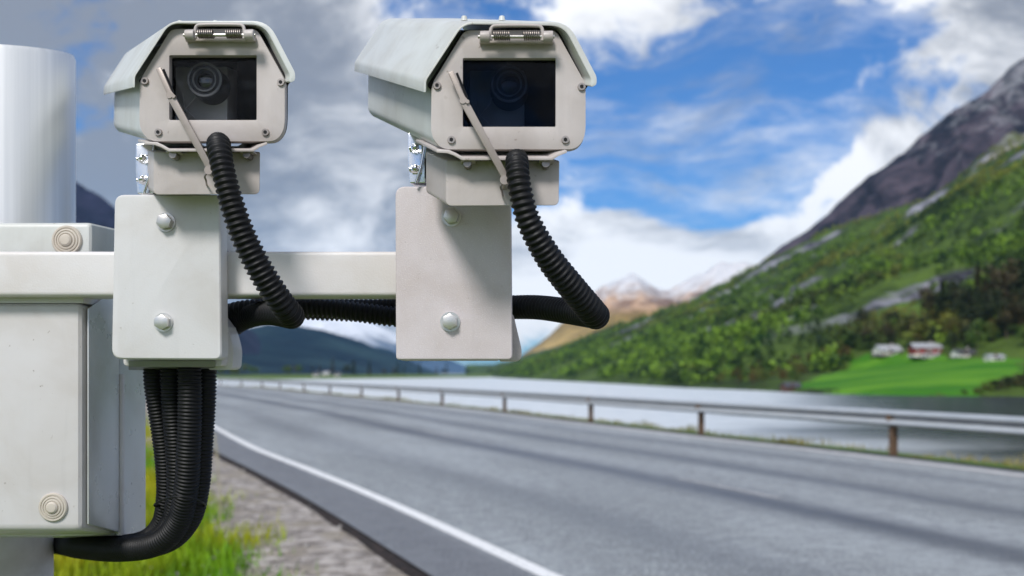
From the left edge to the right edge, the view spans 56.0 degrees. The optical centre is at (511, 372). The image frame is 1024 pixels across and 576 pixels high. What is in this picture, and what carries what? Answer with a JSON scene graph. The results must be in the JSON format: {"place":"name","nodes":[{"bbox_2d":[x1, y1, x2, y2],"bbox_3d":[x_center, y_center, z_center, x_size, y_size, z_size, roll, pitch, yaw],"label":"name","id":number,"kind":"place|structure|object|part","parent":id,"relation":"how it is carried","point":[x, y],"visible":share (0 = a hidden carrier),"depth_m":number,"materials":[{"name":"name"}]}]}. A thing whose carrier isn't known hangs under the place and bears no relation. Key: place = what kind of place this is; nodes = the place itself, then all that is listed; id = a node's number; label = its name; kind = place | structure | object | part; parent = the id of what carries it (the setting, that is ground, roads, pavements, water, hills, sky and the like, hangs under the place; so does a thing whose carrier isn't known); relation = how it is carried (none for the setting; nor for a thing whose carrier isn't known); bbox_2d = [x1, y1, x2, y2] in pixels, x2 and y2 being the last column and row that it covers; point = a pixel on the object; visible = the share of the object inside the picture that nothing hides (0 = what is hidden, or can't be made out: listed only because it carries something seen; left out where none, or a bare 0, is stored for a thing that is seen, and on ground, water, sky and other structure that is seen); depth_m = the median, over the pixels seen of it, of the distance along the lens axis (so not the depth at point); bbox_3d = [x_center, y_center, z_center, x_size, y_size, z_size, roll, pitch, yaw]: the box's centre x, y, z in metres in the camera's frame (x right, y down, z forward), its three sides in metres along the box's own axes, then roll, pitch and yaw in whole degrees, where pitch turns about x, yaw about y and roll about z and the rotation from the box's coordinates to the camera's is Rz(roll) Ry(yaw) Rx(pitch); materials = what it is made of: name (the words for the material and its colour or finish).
{"place":"outdoors","nodes":[
{"label":"outdoors","id":0,"kind":"place"},
{"bbox_2d":[76,182,261,354],"bbox_3d":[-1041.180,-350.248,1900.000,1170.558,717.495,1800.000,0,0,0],"label":"dark mountain","id":1,"kind":"structure","parent":0,"point":[92,207],"depth_m":1868.07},
{"bbox_2d":[146,403,406,575],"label":"gravel shoulder","id":2,"kind":"object","parent":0,"point":[352,553],"visible":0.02,"depth_m":9.14},
{"bbox_2d":[213,433,220,524],"bbox_3d":[-3.135,1.134,10.205,0.100,1.012,0.028,0,0,11],"label":"dry stalk","id":3,"kind":"object","parent":2,"relation":"on","point":[218,478],"visible":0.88,"depth_m":10.20,"materials":[{"name":"beige plant"}]},
{"bbox_2d":[133,409,392,575],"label":"pebbles","id":4,"kind":"object","parent":2,"relation":"on","point":[273,547],"visible":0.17,"depth_m":9.71,"materials":[{"name":"gravel"}]},
{"bbox_2d":[146,400,430,575],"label":"road edge soil","id":5,"kind":"structure","parent":0,"point":[398,562],"depth_m":9.42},
{"bbox_2d":[216,325,438,374],"bbox_3d":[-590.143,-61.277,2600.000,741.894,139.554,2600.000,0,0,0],"label":"wooded mountain","id":6,"kind":"structure","parent":0,"point":[306,348],"depth_m":2146.79,"materials":[{"name":"blue plant"}]},
{"bbox_2d":[216,374,492,379],"bbox_3d":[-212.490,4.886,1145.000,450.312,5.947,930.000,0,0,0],"label":"shore","id":7,"kind":"structure","parent":0,"point":[290,376],"depth_m":991.50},
{"bbox_2d":[241,363,247,374],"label":"broadleaf tree","id":8,"kind":"object","parent":7,"relation":"on","point":[245,367],"visible":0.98,"depth_m":927.28,"materials":[{"name":"green plant"}]},
{"bbox_2d":[295,364,303,374],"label":"broadleaf tree","id":9,"kind":"object","parent":7,"relation":"on","point":[298,368],"visible":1,"depth_m":945.20,"materials":[{"name":"green plant"}]},
{"bbox_2d":[330,357,334,374],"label":"conifer tree","id":10,"kind":"object","parent":7,"relation":"on","point":[332,367],"visible":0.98,"depth_m":1029.82,"materials":[{"name":"green plant"}]},
{"bbox_2d":[333,372,341,376],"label":"lakeside house","id":11,"kind":"structure","parent":7,"relation":"on","point":[338,374],"depth_m":978.38,"materials":[{"name":"stone"}]},
{"bbox_2d":[350,361,355,373],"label":"conifer tree","id":12,"kind":"object","parent":7,"relation":"on","point":[352,371],"visible":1,"depth_m":1043.33,"materials":[{"name":"green plant"}]},
{"bbox_2d":[366,360,371,376],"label":"conifer tree","id":13,"kind":"object","parent":7,"relation":"on","point":[369,373],"visible":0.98,"depth_m":1036.04,"materials":[{"name":"green plant"}]},
{"bbox_2d":[301,318,464,373],"bbox_3d":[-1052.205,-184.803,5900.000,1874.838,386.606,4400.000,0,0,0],"label":"snow peaks","id":14,"kind":"object","parent":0,"point":[373,335],"visible":0.2,"depth_m":5392.47,"materials":[{"name":"white snow"}]},
{"bbox_2d":[374,347,439,373],"bbox_3d":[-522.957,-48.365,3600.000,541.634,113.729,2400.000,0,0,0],"label":"blue spur","id":15,"kind":"structure","parent":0,"point":[391,353],"depth_m":3522.01,"materials":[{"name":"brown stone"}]},
{"bbox_2d":[0,0,1023,365],"label":"sky","id":16,"kind":"structure","parent":0,"point":[717,131],"materials":[{"name":"blue"}]},
{"bbox_2d":[54,387,1023,575],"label":"embankment","id":17,"kind":"structure","parent":0,"point":[880,452],"depth_m":20.07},
{"bbox_2d":[0,44,75,575],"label":"support pole","id":18,"kind":"object","parent":17,"relation":"on","point":[37,135],"visible":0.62,"depth_m":1.28,"materials":[{"name":"metal"}]},
{"bbox_2d":[0,299,145,537],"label":"control cabinet","id":19,"kind":"object","parent":18,"relation":"attached to","point":[72,428],"visible":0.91,"depth_m":1.05,"materials":[{"name":"metal"}]},
{"bbox_3d":[-0.603,0.058,1.099,0.266,0.268,0.098,0,0,0],"label":"door","id":20,"kind":"part","parent":19,"relation":"part of","materials":[{"name":"paint"}]},
{"bbox_3d":[-0.467,0.045,1.101,0.002,0.290,0.084,0,0,-1],"label":"door side","id":21,"kind":"part","parent":19,"relation":"part of","materials":[{"name":"grey metal"}]},
{"bbox_2d":[0,252,395,305],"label":"mounting arm","id":22,"kind":"object","parent":18,"relation":"attached to","point":[85,278],"depth_m":1.03},
{"bbox_2d":[0,223,113,251],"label":"junction box","id":23,"kind":"object","parent":22,"relation":"on","point":[52,237],"visible":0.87,"depth_m":1.08,"materials":[{"name":"paint"}]},
{"bbox_2d":[112,195,241,369],"bbox_3d":[-0.367,-0.094,1.039,0.130,0.182,0.093,0,0,0],"label":"camera bracket","id":24,"kind":"object","parent":22,"relation":"attached to","point":[170,297],"visible":0.91,"depth_m":1.00,"materials":[{"name":"metal"}]},
{"bbox_2d":[53,367,202,561],"bbox_3d":[-0.550,0.131,1.257,0.068,0.292,0.609,0,0,-40],"label":"corrugated conduit","id":25,"kind":"object","parent":24,"relation":"attached to","point":[168,534],"visible":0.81,"depth_m":1.06,"materials":[{"name":"black plastic"}]},
{"bbox_2d":[111,369,166,536],"bbox_3d":[-0.566,0.129,1.282,0.060,0.288,0.550,0,0,-40],"label":"corrugated conduit","id":26,"kind":"object","parent":24,"relation":"attached to","point":[151,381],"visible":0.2,"depth_m":1.08,"materials":[{"name":"black plastic"}]},
{"bbox_2d":[117,368,177,536],"bbox_3d":[-0.558,0.128,1.270,0.065,0.287,0.579,0,0,-40],"label":"corrugated conduit","id":27,"kind":"object","parent":24,"relation":"attached to","point":[168,387],"visible":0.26,"depth_m":1.06,"materials":[{"name":"black plastic"}]},
{"bbox_2d":[102,369,216,555],"bbox_3d":[-0.550,0.129,1.266,0.074,0.288,0.594,0,0,-42],"label":"corrugated conduit","id":28,"kind":"object","parent":24,"relation":"attached to","point":[208,389],"visible":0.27,"depth_m":1.07,"materials":[{"name":"black plastic"}]},
{"bbox_2d":[153,496,206,506],"bbox_3d":[-0.371,0.143,1.075,0.055,0.023,0.100,0,0,-26],"label":"cable tie","id":29,"kind":"object","parent":28,"relation":"attached to","point":[170,497],"visible":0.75,"depth_m":1.04,"materials":[{"name":"black plastic"}]},
{"bbox_2d":[104,20,294,194],"bbox_3d":[-0.402,-0.323,1.168,0.144,0.290,0.573,0,0,-26],"label":"surveillance camera","id":30,"kind":"object","parent":24,"relation":"on","point":[183,90],"visible":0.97,"depth_m":0.96,"materials":[{"name":"paint"}]},
{"bbox_2d":[206,132,304,333],"bbox_3d":[-0.278,-0.118,1.015,0.098,0.232,0.240,0,0,-22],"label":"corrugated conduit","id":31,"kind":"object","parent":30,"relation":"hanging from","point":[279,305],"visible":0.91,"depth_m":0.91,"materials":[{"name":"black plastic"}]},
{"bbox_2d":[228,299,395,326],"bbox_3d":[-0.223,-0.062,1.101,0.260,0.046,0.037,0,0,4],"label":"corrugated conduit","id":32,"kind":"object","parent":22,"relation":"attached to","point":[366,313],"visible":0.52,"depth_m":1.09,"materials":[{"name":"black plastic"}]},
{"bbox_2d":[396,187,521,361],"bbox_3d":[-0.056,-0.103,1.035,0.132,0.181,0.086,0,0,0],"label":"camera bracket","id":33,"kind":"object","parent":22,"relation":"attached to","point":[453,283],"visible":0.9,"depth_m":1.00,"materials":[{"name":"metal"}]},
{"bbox_2d":[354,16,596,205],"bbox_3d":[-0.057,-0.296,1.034,0.150,0.278,0.374,0,0,-21],"label":"surveillance camera","id":34,"kind":"object","parent":33,"relation":"attached to","point":[470,105],"visible":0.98,"depth_m":0.91,"materials":[{"name":"paint"}]},
{"bbox_2d":[216,149,609,371],"bbox_3d":[-0.108,-0.100,1.054,0.481,0.209,0.210,0,0,34],"label":"corrugated conduit","id":35,"kind":"object","parent":34,"relation":"attached to","point":[578,302],"visible":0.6,"depth_m":0.88,"materials":[{"name":"black plastic"}]},
{"bbox_2d":[54,414,317,575],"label":"grass","id":36,"kind":"structure","parent":17,"relation":"on","point":[196,551],"depth_m":7.94,"materials":[{"name":"green plant"}]},
{"bbox_2d":[212,385,1023,575],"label":"road","id":37,"kind":"structure","parent":0,"point":[561,498],"depth_m":11.82,"materials":[{"name":"grey asphalt"}]},
{"bbox_2d":[214,425,559,575],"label":"edge line","id":38,"kind":"object","parent":37,"relation":"on","point":[512,558],"visible":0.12,"depth_m":9.65,"materials":[{"name":"white paint"}]},
{"bbox_2d":[223,385,1023,475],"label":"edge line","id":39,"kind":"object","parent":37,"relation":"on","point":[738,441],"visible":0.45,"depth_m":19.68,"materials":[{"name":"white paint"}]},
{"bbox_2d":[677,478,781,497],"bbox_3d":[2.776,1.496,12.548,0.104,0.001,2.336,0,0,-21],"label":"line","id":40,"kind":"object","parent":37,"relation":"on","point":[731,488],"visible":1,"depth_m":12.39,"materials":[{"name":"white paint"}]},
{"bbox_2d":[216,374,1023,465],"bbox_3d":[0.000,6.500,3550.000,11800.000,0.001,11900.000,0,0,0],"label":"lake","id":41,"kind":"structure","parent":0,"point":[938,443],"depth_m":177.76,"materials":[{"name":"liquid"}]},
{"bbox_2d":[227,385,1023,471],"bbox_3d":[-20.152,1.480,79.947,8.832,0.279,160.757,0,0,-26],"label":"verge grass","id":42,"kind":"structure","parent":0,"point":[789,441],"depth_m":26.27,"materials":[{"name":"green plant"}]},
{"bbox_2d":[216,378,1023,455],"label":"guardrail","id":43,"kind":"object","parent":42,"relation":"on","point":[893,420],"visible":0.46,"depth_m":21.35,"materials":[{"name":"grey metal"}]},
{"bbox_2d":[521,261,753,355],"bbox_3d":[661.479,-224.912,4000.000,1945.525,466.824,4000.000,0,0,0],"label":"sunlit peaks","id":44,"kind":"object","parent":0,"point":[628,298],"visible":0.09,"depth_m":3751.15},
{"bbox_2d":[465,132,1023,395],"bbox_3d":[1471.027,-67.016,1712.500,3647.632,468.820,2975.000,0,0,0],"label":"hillside","id":45,"kind":"structure","parent":0,"point":[866,372],"depth_m":505.47,"materials":[{"name":"green plant"}]},
{"bbox_2d":[715,373,722,385],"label":"broadleaf tree","id":46,"kind":"object","parent":45,"relation":"on","point":[718,377],"visible":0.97,"depth_m":383.51,"materials":[{"name":"green plant"}]},
{"bbox_2d":[730,366,742,383],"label":"broadleaf tree","id":47,"kind":"object","parent":45,"relation":"on","point":[738,370],"visible":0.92,"depth_m":388.86,"materials":[{"name":"green plant"}]},
{"bbox_2d":[748,373,757,381],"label":"broadleaf tree","id":48,"kind":"object","parent":45,"relation":"on","point":[753,377],"visible":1,"depth_m":353.86,"materials":[{"name":"green plant"}]},
{"bbox_2d":[488,131,1023,384],"bbox_3d":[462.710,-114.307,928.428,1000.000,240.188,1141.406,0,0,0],"label":"forest","id":49,"kind":"object","parent":45,"relation":"on","point":[666,347],"visible":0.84,"depth_m":586.22,"materials":[{"name":"green plant"}]},
{"bbox_2d":[777,370,788,381],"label":"broadleaf tree","id":50,"kind":"object","parent":45,"relation":"on","point":[782,375],"visible":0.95,"depth_m":337.54,"materials":[{"name":"green plant"}]},
{"bbox_2d":[779,382,801,391],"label":"boathouse","id":51,"kind":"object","parent":45,"relation":"on","point":[787,386],"visible":0.9,"depth_m":314.51,"materials":[{"name":"grey wood"}]},
{"bbox_2d":[786,370,794,381],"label":"broadleaf tree","id":52,"kind":"object","parent":45,"relation":"on","point":[791,372],"visible":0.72,"depth_m":349.02,"materials":[{"name":"green plant"}]},
{"bbox_2d":[790,372,800,381],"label":"broadleaf tree","id":53,"kind":"object","parent":45,"relation":"on","point":[796,376],"visible":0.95,"depth_m":340.03,"materials":[{"name":"green plant"}]},
{"bbox_2d":[790,354,800,362],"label":"broadleaf tree","id":54,"kind":"object","parent":45,"relation":"on","point":[794,356],"visible":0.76,"depth_m":434.76,"materials":[{"name":"green plant"}]},
{"bbox_2d":[796,364,808,374],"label":"broadleaf tree","id":55,"kind":"object","parent":45,"relation":"on","point":[801,369],"visible":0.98,"depth_m":353.69,"materials":[{"name":"green plant"}]},
{"bbox_2d":[805,352,812,361],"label":"broadleaf tree","id":56,"kind":"object","parent":45,"relation":"on","point":[808,355],"visible":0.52,"depth_m":429.10,"materials":[{"name":"green plant"}]},
{"bbox_2d":[811,361,820,369],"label":"broadleaf tree","id":57,"kind":"object","parent":45,"relation":"on","point":[816,365],"visible":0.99,"depth_m":393.26,"materials":[{"name":"green plant"}]},
{"bbox_2d":[839,346,849,362],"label":"broadleaf tree","id":58,"kind":"object","parent":45,"relation":"on","point":[843,349],"visible":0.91,"depth_m":415.81,"materials":[{"name":"green plant"}]},
{"bbox_2d":[844,346,853,354],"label":"broadleaf tree","id":59,"kind":"object","parent":45,"relation":"on","point":[847,349],"visible":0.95,"depth_m":415.46,"materials":[{"name":"green plant"}]},
{"bbox_2d":[853,308,869,322],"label":"dark tree","id":60,"kind":"object","parent":45,"relation":"on","point":[866,315],"visible":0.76,"depth_m":451.72,"materials":[{"name":"green plant"}]},
{"bbox_2d":[860,327,872,349],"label":"dark tree","id":61,"kind":"object","parent":45,"relation":"on","point":[863,330],"visible":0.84,"depth_m":419.74,"materials":[{"name":"green plant"}]},
{"bbox_2d":[871,343,903,355],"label":"farmhouse","id":62,"kind":"object","parent":45,"relation":"on","point":[885,350],"visible":0.98,"depth_m":403.44,"materials":[{"name":"stone"}]},
{"bbox_2d":[881,323,896,344],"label":"dark tree","id":63,"kind":"object","parent":45,"relation":"on","point":[890,332],"visible":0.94,"depth_m":413.36,"materials":[{"name":"green plant"}]},
{"bbox_2d":[886,334,897,343],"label":"dark tree","id":64,"kind":"object","parent":45,"relation":"on","point":[893,339],"visible":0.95,"depth_m":408.71,"materials":[{"name":"green plant"}]},
{"bbox_2d":[888,317,897,333],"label":"broadleaf tree","id":65,"kind":"object","parent":45,"relation":"on","point":[894,322],"visible":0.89,"depth_m":421.19,"materials":[{"name":"green plant"}]},
{"bbox_2d":[885,311,901,322],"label":"dark tree","id":66,"kind":"object","parent":45,"relation":"on","point":[892,315],"visible":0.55,"depth_m":431.60,"materials":[{"name":"green plant"}]},
{"bbox_2d":[913,333,922,339],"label":"broadleaf tree","id":67,"kind":"object","parent":45,"relation":"on","point":[916,335],"visible":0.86,"depth_m":398.87,"materials":[{"name":"green plant"}]},
{"bbox_2d":[913,315,930,338],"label":"dark tree","id":68,"kind":"object","parent":45,"relation":"on","point":[923,319],"visible":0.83,"depth_m":405.45,"materials":[{"name":"green plant"}]},
{"bbox_2d":[907,341,942,356],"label":"farmhouse","id":69,"kind":"object","parent":45,"relation":"on","point":[916,349],"visible":0.95,"depth_m":385.57,"materials":[{"name":"stone"}]},
{"bbox_2d":[920,351,938,357],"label":"annexe","id":70,"kind":"structure","parent":45,"relation":"on","point":[930,355],"depth_m":383.51,"materials":[{"name":"white wood"}]},
{"bbox_2d":[918,286,945,310],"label":"dark tree","id":71,"kind":"object","parent":45,"relation":"on","point":[929,295],"visible":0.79,"depth_m":423.50,"materials":[{"name":"green plant"}]},
{"bbox_2d":[925,327,939,342],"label":"dark tree","id":72,"kind":"object","parent":45,"relation":"on","point":[931,336],"visible":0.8,"depth_m":392.61,"materials":[{"name":"green plant"}]},
{"bbox_2d":[934,279,948,318],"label":"conifer tree","id":73,"kind":"object","parent":45,"relation":"on","point":[942,292],"visible":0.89,"depth_m":413.67,"materials":[{"name":"green plant"}]},
{"bbox_2d":[942,318,958,333],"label":"broadleaf tree","id":74,"kind":"object","parent":45,"relation":"on","point":[953,322],"visible":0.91,"depth_m":388.36,"materials":[{"name":"green plant"}]},
{"bbox_2d":[942,316,958,326],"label":"broadleaf tree","id":75,"kind":"object","parent":45,"relation":"on","point":[946,319],"visible":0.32,"depth_m":396.69,"materials":[{"name":"green plant"}]},
{"bbox_2d":[947,331,959,348],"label":"dark tree","id":76,"kind":"object","parent":45,"relation":"on","point":[953,340],"visible":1,"depth_m":382.26,"materials":[{"name":"green plant"}]},
{"bbox_2d":[942,276,967,312],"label":"dark tree","id":77,"kind":"object","parent":45,"relation":"on","point":[956,292],"visible":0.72,"depth_m":412.79,"materials":[{"name":"green plant"}]},
{"bbox_2d":[949,347,977,356],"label":"farmhouse","id":78,"kind":"object","parent":45,"relation":"on","point":[967,352],"visible":0.98,"depth_m":371.15,"materials":[{"name":"stone"}]},
{"bbox_2d":[950,283,980,319],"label":"dark tree","id":79,"kind":"object","parent":45,"relation":"on","point":[963,297],"visible":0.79,"depth_m":401.94,"materials":[{"name":"green plant"}]},
{"bbox_2d":[960,324,978,346],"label":"dark tree","id":80,"kind":"object","parent":45,"relation":"on","point":[966,328],"visible":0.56,"depth_m":378.93,"materials":[{"name":"green plant"}]},
{"bbox_2d":[957,298,985,325],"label":"dark tree","id":81,"kind":"object","parent":45,"relation":"on","point":[970,313],"visible":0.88,"depth_m":387.46,"materials":[{"name":"green plant"}]},
{"bbox_2d":[965,329,986,349],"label":"broadleaf tree","id":82,"kind":"object","parent":45,"relation":"on","point":[971,334],"visible":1,"depth_m":373.35,"materials":[{"name":"green plant"}]},
{"bbox_2d":[969,318,984,342],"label":"broadleaf tree","id":83,"kind":"object","parent":45,"relation":"on","point":[977,326],"visible":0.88,"depth_m":378.93,"materials":[{"name":"green plant"}]},
{"bbox_2d":[973,387,983,393],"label":"bush","id":84,"kind":"object","parent":45,"relation":"on","point":[977,391],"visible":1,"depth_m":262.95,"materials":[{"name":"green plant"}]},
{"bbox_2d":[972,266,985,301],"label":"conifer tree","id":85,"kind":"object","parent":45,"relation":"on","point":[978,274],"visible":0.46,"depth_m":406.64,"materials":[{"name":"green plant"}]},
{"bbox_2d":[970,266,1006,298],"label":"dark tree","id":86,"kind":"object","parent":45,"relation":"on","point":[985,282],"visible":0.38,"depth_m":402.95,"materials":[{"name":"green plant"}]},
{"bbox_2d":[981,381,995,390],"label":"bush","id":87,"kind":"object","parent":45,"relation":"on","point":[987,386],"visible":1,"depth_m":264.78,"materials":[{"name":"green plant"}]},
{"bbox_2d":[985,321,998,341],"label":"broadleaf tree","id":88,"kind":"object","parent":45,"relation":"on","point":[990,327],"visible":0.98,"depth_m":374.96,"materials":[{"name":"green plant"}]},
{"bbox_2d":[986,330,999,342],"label":"broadleaf tree","id":89,"kind":"object","parent":45,"relation":"on","point":[990,334],"visible":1,"depth_m":374.42,"materials":[{"name":"green plant"}]},
{"bbox_2d":[984,317,1002,336],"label":"broadleaf tree","id":90,"kind":"object","parent":45,"relation":"on","point":[992,319],"visible":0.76,"depth_m":377.89,"materials":[{"name":"green plant"}]},
{"bbox_2d":[982,353,1005,360],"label":"shed","id":91,"kind":"structure","parent":45,"relation":"on","point":[992,357],"depth_m":331.35,"materials":[{"name":"white wood"}]},
{"bbox_2d":[988,379,1009,390],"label":"bush","id":92,"kind":"object","parent":45,"relation":"on","point":[995,382],"visible":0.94,"depth_m":265.40,"materials":[{"name":"green plant"}]},
{"bbox_2d":[997,320,1006,336],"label":"dark tree","id":93,"kind":"object","parent":45,"relation":"on","point":[1003,329],"visible":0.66,"depth_m":376.27,"materials":[{"name":"green plant"}]},
{"bbox_2d":[986,269,1022,305],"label":"dark tree","id":94,"kind":"object","parent":45,"relation":"on","point":[1006,290],"visible":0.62,"depth_m":389.28,"materials":[{"name":"green plant"}]},
{"bbox_2d":[994,297,1021,339],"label":"dark tree","id":95,"kind":"object","parent":45,"relation":"on","point":[1005,316],"visible":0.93,"depth_m":371.84,"materials":[{"name":"green plant"}]},
{"bbox_2d":[999,375,1017,386],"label":"bush","id":96,"kind":"object","parent":45,"relation":"on","point":[1008,380],"visible":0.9,"depth_m":269.44,"materials":[{"name":"green plant"}]},
{"bbox_2d":[994,258,1023,291],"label":"dark tree","id":97,"kind":"object","parent":45,"relation":"on","point":[1012,267],"visible":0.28,"depth_m":394.99,"materials":[{"name":"green plant"}]},
{"bbox_2d":[1004,311,1021,335],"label":"broadleaf tree","id":98,"kind":"object","parent":45,"relation":"on","point":[1011,324],"visible":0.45,"depth_m":374.86,"materials":[{"name":"green plant"}]},
{"bbox_2d":[1011,372,1023,385],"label":"bush","id":99,"kind":"object","parent":45,"relation":"on","point":[1019,379],"visible":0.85,"depth_m":271.20,"materials":[{"name":"green plant"}]},
{"bbox_2d":[1014,261,1023,314],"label":"conifer tree","id":100,"kind":"object","parent":45,"relation":"on","point":[1022,282],"visible":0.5,"depth_m":386.73,"materials":[{"name":"green plant"}]},
{"bbox_2d":[1016,324,1023,338],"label":"broadleaf tree","id":101,"kind":"object","parent":45,"relation":"on","point":[1021,331],"visible":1,"depth_m":354.61,"materials":[{"name":"green plant"}]},
{"bbox_2d":[758,58,1023,264],"bbox_3d":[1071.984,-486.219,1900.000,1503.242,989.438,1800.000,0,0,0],"label":"rock ridge","id":102,"kind":"object","parent":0,"point":[944,151],"visible":0.14,"depth_m":1809.11,"materials":[{"name":"grey stone"}]}
]}

